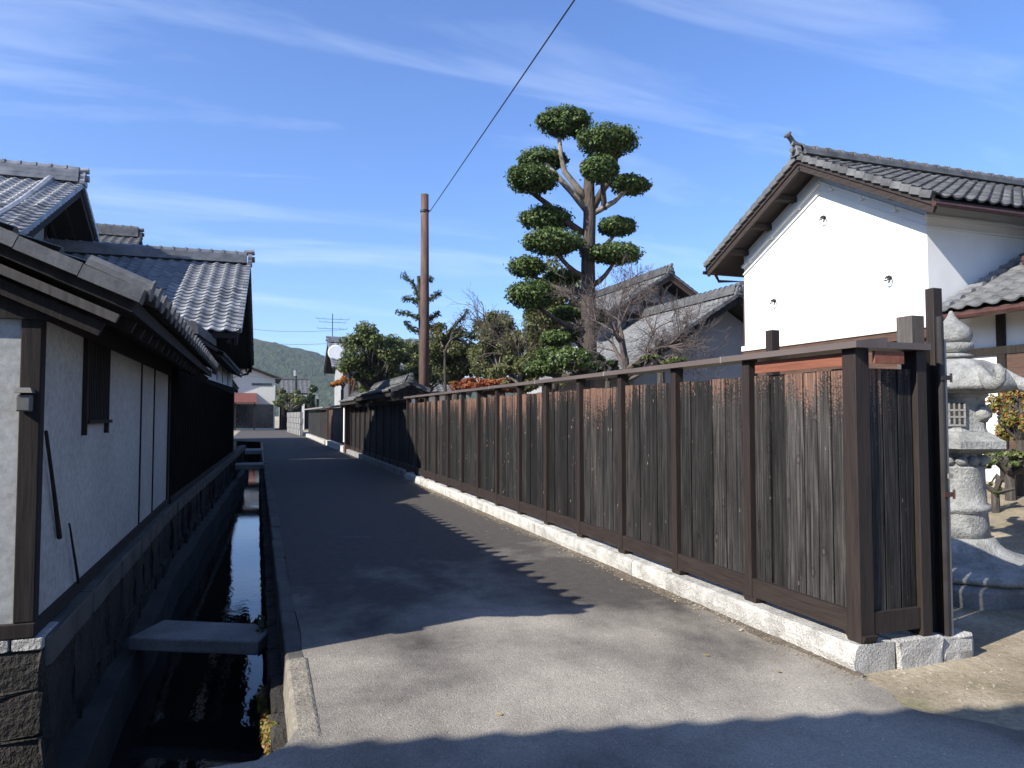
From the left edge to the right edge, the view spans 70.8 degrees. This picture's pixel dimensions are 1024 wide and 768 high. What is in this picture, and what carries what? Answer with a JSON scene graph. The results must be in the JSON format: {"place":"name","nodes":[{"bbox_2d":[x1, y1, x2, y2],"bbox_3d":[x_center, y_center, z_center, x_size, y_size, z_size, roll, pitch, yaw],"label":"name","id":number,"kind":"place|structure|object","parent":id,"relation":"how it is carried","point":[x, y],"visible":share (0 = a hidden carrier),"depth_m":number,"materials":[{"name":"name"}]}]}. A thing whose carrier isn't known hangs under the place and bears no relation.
{"place":"outdoors","nodes":[
{"label":"outdoors","id":0,"kind":"place"},
{"bbox_2d":[108,454,266,767],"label":"canal water","id":1,"kind":"structure","parent":0,"point":[193,710],"depth_m":6.50,"materials":[{"name":"black liquid"}]},
{"bbox_2d":[233,374,327,378],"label":"distant wire","id":2,"kind":"object","parent":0,"point":[288,378],"visible":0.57,"depth_m":68.49,"materials":[{"name":"grey metal"}]},
{"bbox_2d":[256,342,326,344],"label":"distant wire","id":3,"kind":"object","parent":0,"point":[292,344],"visible":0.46,"depth_m":69.14,"materials":[{"name":"grey metal"}]},
{"bbox_2d":[276,377,309,395],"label":"distant tile house","id":4,"kind":"structure","parent":0,"point":[303,385],"depth_m":101.87,"materials":[{"name":"grey paint"}]},
{"bbox_2d":[255,329,343,331],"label":"distant wire","id":5,"kind":"object","parent":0,"point":[292,331],"visible":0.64,"depth_m":68.77,"materials":[{"name":"grey metal"}]},
{"bbox_2d":[253,338,517,415],"bbox_3d":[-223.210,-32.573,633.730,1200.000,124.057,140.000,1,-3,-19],"label":"hill","id":6,"kind":"structure","parent":0,"point":[277,359],"depth_m":630.83,"materials":[{"name":"green plant"}]},
{"bbox_2d":[0,0,1023,377],"label":"sky","id":7,"kind":"structure","parent":0,"point":[307,136],"materials":[{"name":"blue"}]},
{"bbox_2d":[211,428,1023,767],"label":"road","id":8,"kind":"structure","parent":0,"point":[411,618],"depth_m":4.45,"materials":[{"name":"grey asphalt"}]},
{"bbox_2d":[287,412,302,435],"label":"stone wall","id":9,"kind":"structure","parent":8,"relation":"on","point":[295,425],"depth_m":57.85,"materials":[{"name":"stone"}]},
{"bbox_2d":[400,478,863,675],"bbox_3d":[-0.367,2.024,10.993,0.207,0.002,14.280,1,-3,-19],"label":"earth strip","id":10,"kind":"object","parent":8,"relation":"on","point":[759,633],"visible":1,"depth_m":6.29,"materials":[{"name":"brown soil"}]},
{"bbox_2d":[404,479,876,683],"bbox_3d":[-0.347,2.011,10.725,0.328,0.006,13.993,1,-3,-19],"label":"grit","id":11,"kind":"object","parent":10,"relation":"on","point":[669,594],"visible":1,"depth_m":5.98,"materials":[{"name":"gravel"}]},
{"bbox_2d":[496,523,780,714],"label":"fallen leaves","id":12,"kind":"object","parent":8,"relation":"on","point":[500,713],"visible":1,"depth_m":4.63,"materials":[{"name":"brown plant"}]},
{"bbox_2d":[234,416,1023,730],"bbox_3d":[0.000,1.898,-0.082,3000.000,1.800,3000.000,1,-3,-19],"label":"ground","id":13,"kind":"structure","parent":0,"point":[930,695],"depth_m":4.40,"materials":[{"name":"soil"}]},
{"bbox_2d":[0,158,99,241],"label":"house","id":14,"kind":"structure","parent":13,"relation":"on","point":[40,201],"depth_m":16.48,"materials":[{"name":"tile"}]},
{"bbox_2d":[96,223,144,244],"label":"house","id":15,"kind":"structure","parent":13,"relation":"on","point":[123,234],"depth_m":28.50,"materials":[{"name":"tile"}]},
{"bbox_2d":[0,445,245,767],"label":"foundation wall","id":16,"kind":"structure","parent":13,"relation":"on","point":[52,671],"depth_m":4.81,"materials":[{"name":"stone"}]},
{"bbox_2d":[0,221,218,640],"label":"canal house","id":17,"kind":"structure","parent":16,"relation":"on","point":[94,350],"depth_m":4.43,"materials":[{"name":"paint"}]},
{"bbox_2d":[13,388,35,411],"bbox_3d":[-2.660,0.085,3.928,0.090,0.130,0.069,1,-3,-19],"label":"meter box","id":18,"kind":"object","parent":17,"relation":"attached to","point":[24,403],"visible":1,"depth_m":3.91,"materials":[{"name":"metal"}]},
{"bbox_2d":[44,430,61,538],"bbox_3d":[-2.696,0.605,4.229,0.030,0.671,0.428,1,-3,-21],"label":"stick","id":19,"kind":"object","parent":17,"relation":"on","point":[55,505],"visible":1,"depth_m":4.24,"materials":[{"name":"black wood"}]},
{"bbox_2d":[68,523,79,583],"bbox_3d":[-2.872,1.117,4.723,0.020,0.448,0.312,1,-3,-19],"label":"thin stick","id":20,"kind":"object","parent":17,"relation":"on","point":[75,560],"visible":1,"depth_m":4.73,"materials":[{"name":"black wood"}]},
{"bbox_2d":[81,337,112,434],"bbox_3d":[-3.110,0.030,5.422,0.045,0.690,0.870,1,-3,-19],"label":"window","id":21,"kind":"structure","parent":17,"relation":"in","point":[96,356],"depth_m":5.29,"materials":[{"name":"black wood"}]},
{"bbox_2d":[43,238,254,503],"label":"gable house","id":22,"kind":"structure","parent":13,"relation":"on","point":[208,292],"depth_m":16.67,"materials":[{"name":"tile"}]},
{"bbox_2d":[54,470,248,767],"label":"canal ledge","id":23,"kind":"object","parent":13,"relation":"on","point":[91,738],"visible":0.62,"depth_m":5.97,"materials":[{"name":"concrete"}]},
{"bbox_2d":[128,620,266,654],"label":"stone slab bridge","id":24,"kind":"structure","parent":23,"relation":"on","point":[203,637],"depth_m":6.17,"materials":[{"name":"stone"}]},
{"bbox_2d":[233,380,238,392],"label":"lane house","id":25,"kind":"structure","parent":13,"relation":"on","point":[235,386],"depth_m":41.99,"materials":[{"name":"paint"}]},
{"bbox_2d":[233,367,281,429],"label":"cream house","id":26,"kind":"structure","parent":13,"relation":"on","point":[254,407],"depth_m":76.22,"materials":[{"name":"paint"}]},
{"bbox_2d":[252,383,271,385],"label":"window","id":27,"kind":"structure","parent":26,"relation":"in","point":[259,384],"depth_m":76.57,"materials":[{"name":"grey glass"}]},
{"bbox_2d":[249,614,266,655],"bbox_3d":[-2.307,2.296,6.627,0.263,0.388,0.844,1,-3,-19],"label":"fern clump","id":28,"kind":"object","parent":13,"relation":"on","point":[261,623],"visible":0.27,"depth_m":6.42,"materials":[{"name":"green plant"}]},
{"bbox_2d":[259,460,287,753],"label":"canal wall","id":29,"kind":"structure","parent":13,"relation":"on","point":[272,663],"depth_m":5.58,"materials":[{"name":"concrete"}]},
{"bbox_2d":[235,462,262,469],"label":"stone slab bridge","id":30,"kind":"structure","parent":29,"relation":"on","point":[249,466],"depth_m":22.92,"materials":[{"name":"stone"}]},
{"bbox_2d":[245,448,263,453],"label":"stone slab bridge","id":31,"kind":"structure","parent":29,"relation":"on","point":[253,450],"depth_m":31.45,"materials":[{"name":"stone"}]},
{"bbox_2d":[255,682,276,754],"bbox_3d":[-1.596,2.149,4.707,0.132,0.403,1.520,1,-3,-22],"label":"canal weed","id":32,"kind":"object","parent":29,"relation":"attached to","point":[265,723],"visible":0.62,"depth_m":4.60,"materials":[{"name":"yellow plant"}]},
{"bbox_2d":[263,441,320,740],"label":"canal kerb","id":33,"kind":"structure","parent":29,"relation":"on","point":[301,715],"depth_m":4.91,"materials":[{"name":"concrete"}]},
{"bbox_2d":[272,388,314,417],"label":"tree","id":34,"kind":"object","parent":13,"relation":"on","point":[296,401],"visible":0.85,"depth_m":72.74,"materials":[{"name":"green plant"}]},
{"bbox_2d":[294,370,297,389],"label":"distant pole","id":35,"kind":"object","parent":13,"relation":"on","point":[295,373],"visible":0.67,"depth_m":87.87,"materials":[{"name":"metal"}]},
{"bbox_2d":[279,395,318,429],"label":"garage shed","id":36,"kind":"structure","parent":13,"relation":"on","point":[283,412],"depth_m":83.40,"materials":[{"name":"grey metal"}]},
{"bbox_2d":[302,384,318,410],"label":"shrub","id":37,"kind":"object","parent":13,"relation":"on","point":[310,397],"visible":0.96,"depth_m":65.65,"materials":[{"name":"green plant"}]},
{"bbox_2d":[304,407,328,444],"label":"plank fence","id":38,"kind":"object","parent":13,"relation":"on","point":[318,426],"visible":0.99,"depth_m":42.80,"materials":[{"name":"wood"}]},
{"bbox_2d":[325,404,352,452],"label":"plank gate","id":39,"kind":"structure","parent":13,"relation":"on","point":[338,434],"depth_m":32.54,"materials":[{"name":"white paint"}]},
{"bbox_2d":[330,376,353,443],"bbox_3d":[-7.779,1.313,32.916,0.715,3.426,1.166,-2,-3,34],"label":"orange shrub","id":40,"kind":"object","parent":13,"relation":"on","point":[342,381],"visible":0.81,"depth_m":32.91,"materials":[{"name":"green plant"}]},
{"bbox_2d":[343,372,352,445],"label":"red tree","id":41,"kind":"object","parent":13,"relation":"on","point":[349,384],"visible":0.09,"depth_m":29.91,"materials":[{"name":"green plant"}]},
{"bbox_2d":[335,320,413,456],"bbox_3d":[-4.540,0.300,24.016,2.440,4.679,2.419,0,-2,6],"label":"garden tree","id":42,"kind":"object","parent":13,"relation":"on","point":[373,367],"visible":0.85,"depth_m":23.56,"materials":[{"name":"green plant"}]},
{"bbox_2d":[323,336,439,407],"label":"disc house","id":43,"kind":"structure","parent":13,"relation":"on","point":[334,349],"depth_m":44.77,"materials":[{"name":"tile"}]},
{"bbox_2d":[316,314,347,342],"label":"roof antenna","id":44,"kind":"object","parent":43,"relation":"on","point":[332,322],"visible":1,"depth_m":44.99,"materials":[{"name":"metal"}]},
{"bbox_2d":[346,372,432,477],"bbox_3d":[-4.564,1.296,23.865,1.156,2.678,12.292,1,-3,-19],"label":"tiled fence","id":45,"kind":"object","parent":13,"relation":"on","point":[389,435],"visible":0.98,"depth_m":21.27,"materials":[{"name":"wood"}]},
{"bbox_2d":[338,390,371,408],"bbox_3d":[-5.709,0.544,27.416,1.253,0.749,5.200,1,-3,-19],"label":"tiled fence","id":46,"kind":"object","parent":45,"relation":"on","point":[351,399],"visible":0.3,"depth_m":27.28,"materials":[{"name":"tile"}]},
{"bbox_2d":[351,364,472,402],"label":"house","id":47,"kind":"structure","parent":13,"relation":"on","point":[438,388],"depth_m":35.61,"materials":[{"name":"tile"}]},
{"bbox_2d":[419,193,429,402],"bbox_3d":[-2.430,-1.377,19.933,0.297,7.785,0.410,1,-3,-19],"label":"utility pole","id":48,"kind":"object","parent":13,"relation":"on","point":[424,321],"visible":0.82,"depth_m":19.85,"materials":[{"name":"wood"}]},
{"bbox_2d":[430,0,574,210],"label":"overhead wire","id":49,"kind":"object","parent":48,"relation":"attached to","point":[511,91],"visible":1,"depth_m":11.56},
{"bbox_2d":[403,337,451,390],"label":"garden tree","id":50,"kind":"object","parent":13,"relation":"on","point":[413,367],"visible":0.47,"depth_m":25.61,"materials":[{"name":"green plant"}]},
{"bbox_2d":[395,271,469,383],"bbox_3d":[-2.357,-0.449,21.409,2.244,5.856,0.858,0,-2,-1],"label":"pruned pine","id":51,"kind":"object","parent":13,"relation":"on","point":[416,288],"visible":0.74,"depth_m":21.45,"materials":[{"name":"green plant"}]},
{"bbox_2d":[409,309,475,399],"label":"bare tree","id":52,"kind":"object","parent":13,"relation":"on","point":[445,375],"visible":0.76,"depth_m":21.15,"materials":[{"name":"green plant"}]},
{"bbox_2d":[419,322,481,399],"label":"garden tree","id":53,"kind":"object","parent":13,"relation":"on","point":[458,361],"visible":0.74,"depth_m":21.40,"materials":[{"name":"green plant"}]},
{"bbox_2d":[447,284,507,396],"bbox_3d":[-0.963,-0.182,19.581,1.710,5.160,1.397,1,-3,-19],"label":"bare tree","id":54,"kind":"object","parent":13,"relation":"on","point":[476,309],"visible":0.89,"depth_m":19.60,"materials":[{"name":"brown plant"}]},
{"bbox_2d":[448,377,516,397],"bbox_3d":[-0.577,1.101,18.035,2.031,2.561,1.915,1,-3,-19],"label":"red hedge","id":55,"kind":"object","parent":13,"relation":"on","point":[470,382],"visible":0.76,"depth_m":17.74,"materials":[{"name":"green plant"}]},
{"bbox_2d":[465,309,536,395],"bbox_3d":[-0.201,0.171,19.945,2.024,4.586,1.862,1,-3,-19],"label":"garden tree","id":56,"kind":"object","parent":13,"relation":"on","point":[493,361],"visible":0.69,"depth_m":19.75,"materials":[{"name":"green plant"}]},
{"bbox_2d":[460,305,561,377],"bbox_3d":[0.143,-0.019,17.698,2.664,4.672,2.080,1,-3,-19],"label":"bare tree","id":57,"kind":"object","parent":13,"relation":"on","point":[516,345],"visible":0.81,"depth_m":17.65,"materials":[{"name":"brown plant"}]},
{"bbox_2d":[493,352,541,393],"bbox_3d":[0.243,0.791,16.914,1.348,3.084,1.261,1,-3,-19],"label":"garden shrub","id":58,"kind":"object","parent":13,"relation":"on","point":[514,371],"visible":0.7,"depth_m":16.77,"materials":[{"name":"green plant"}]},
{"bbox_2d":[518,255,580,391],"bbox_3d":[1.074,-0.540,18.552,1.832,5.886,1.882,0,-2,2],"label":"garden tree","id":59,"kind":"object","parent":13,"relation":"on","point":[565,300],"visible":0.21,"depth_m":18.11,"materials":[{"name":"green plant"}]},
{"bbox_2d":[503,103,652,388],"bbox_3d":[1.404,-1.850,15.492,3.330,8.338,2.482,1,-3,-19],"label":"cloud pruned tree","id":60,"kind":"object","parent":13,"relation":"on","point":[533,172],"visible":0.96,"depth_m":15.38,"materials":[{"name":"green plant"}]},
{"bbox_2d":[584,359,621,388],"bbox_3d":[1.730,0.859,13.480,0.763,2.650,0.498,1,-3,-19],"label":"garden shrub","id":61,"kind":"object","parent":13,"relation":"on","point":[610,365],"visible":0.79,"depth_m":13.43,"materials":[{"name":"green plant"}]},
{"bbox_2d":[527,263,698,393],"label":"gable house","id":62,"kind":"structure","parent":13,"relation":"on","point":[665,276],"depth_m":30.66,"materials":[{"name":"tile"}]},
{"bbox_2d":[546,254,732,384],"bbox_3d":[2.096,-0.164,12.362,3.202,4.502,2.325,-1,-3,28],"label":"bare tree","id":63,"kind":"object","parent":13,"relation":"on","point":[623,358],"visible":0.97,"depth_m":12.43,"materials":[{"name":"brown plant"}]},
{"bbox_2d":[539,282,743,398],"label":"grey roof house","id":64,"kind":"structure","parent":13,"relation":"on","point":[728,313],"depth_m":24.83,"materials":[{"name":"tile"}]},
{"bbox_2d":[632,353,687,383],"bbox_3d":[2.451,0.798,11.842,0.930,2.630,0.598,0,-2,5],"label":"garden shrub","id":65,"kind":"object","parent":13,"relation":"on","point":[654,359],"visible":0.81,"depth_m":11.93,"materials":[{"name":"green plant"}]},
{"bbox_2d":[405,472,973,673],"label":"fence plinth","id":66,"kind":"structure","parent":13,"relation":"on","point":[905,649],"depth_m":5.19,"materials":[{"name":"stone"}]},
{"bbox_2d":[404,337,932,643],"bbox_3d":[-0.005,0.941,11.241,0.629,1.884,14.398,1,-3,-19],"label":"plank fence","id":67,"kind":"object","parent":66,"relation":"on","point":[675,477],"visible":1,"depth_m":5.46,"materials":[{"name":"brown wood"}]},
{"bbox_2d":[765,330,779,580],"bbox_3d":[2.182,0.680,5.987,0.080,2.260,0.080,1,-3,-19],"label":"brace post","id":68,"kind":"object","parent":13,"relation":"on","point":[772,341],"visible":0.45,"depth_m":5.99,"materials":[{"name":"brown wood"}]},
{"bbox_2d":[703,131,1023,375],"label":"white storehouse","id":69,"kind":"structure","parent":13,"relation":"on","point":[817,245],"depth_m":13.01,"materials":[{"name":"paint"}]},
{"bbox_2d":[896,288,955,636],"bbox_3d":[2.755,0.571,4.868,0.237,2.420,0.407,0,-2,-6],"label":"gate post","id":70,"kind":"object","parent":13,"relation":"on","point":[909,328],"visible":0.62,"depth_m":4.74,"materials":[{"name":"wood"}]},
{"bbox_2d":[889,608,1023,731],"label":"pebbles","id":71,"kind":"object","parent":13,"relation":"on","point":[966,707],"visible":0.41,"depth_m":4.33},
{"bbox_2d":[944,311,1023,609],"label":"stone lantern","id":72,"kind":"object","parent":13,"relation":"on","point":[987,570],"visible":0.58,"depth_m":6.35,"materials":[{"name":"grey stone"}]},
{"bbox_2d":[948,401,965,425],"bbox_3d":[3.963,0.265,6.451,0.174,0.228,0.040,-1,-3,30],"label":"lattice window","id":73,"kind":"structure","parent":72,"relation":"in","point":[956,409],"depth_m":6.43,"materials":[{"name":"wood"}]},
{"bbox_2d":[986,473,1014,512],"bbox_3d":[5.992,1.544,8.855,0.327,0.882,0.168,0,-3,9],"label":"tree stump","id":74,"kind":"object","parent":13,"relation":"on","point":[997,490],"visible":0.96,"depth_m":8.85,"materials":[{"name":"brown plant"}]},
{"bbox_2d":[984,448,1023,500],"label":"yard shrub","id":75,"kind":"object","parent":13,"relation":"on","point":[1009,463],"visible":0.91,"depth_m":9.34,"materials":[{"name":"green plant"}]},
{"bbox_2d":[985,390,1023,495],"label":"yard shrub","id":76,"kind":"object","parent":13,"relation":"on","point":[1010,424],"visible":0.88,"depth_m":9.56,"materials":[{"name":"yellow plant"}]},
{"bbox_2d":[942,253,1023,482],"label":"side house","id":77,"kind":"structure","parent":0,"point":[988,310],"depth_m":10.81,"materials":[{"name":"tile"}]}
]}

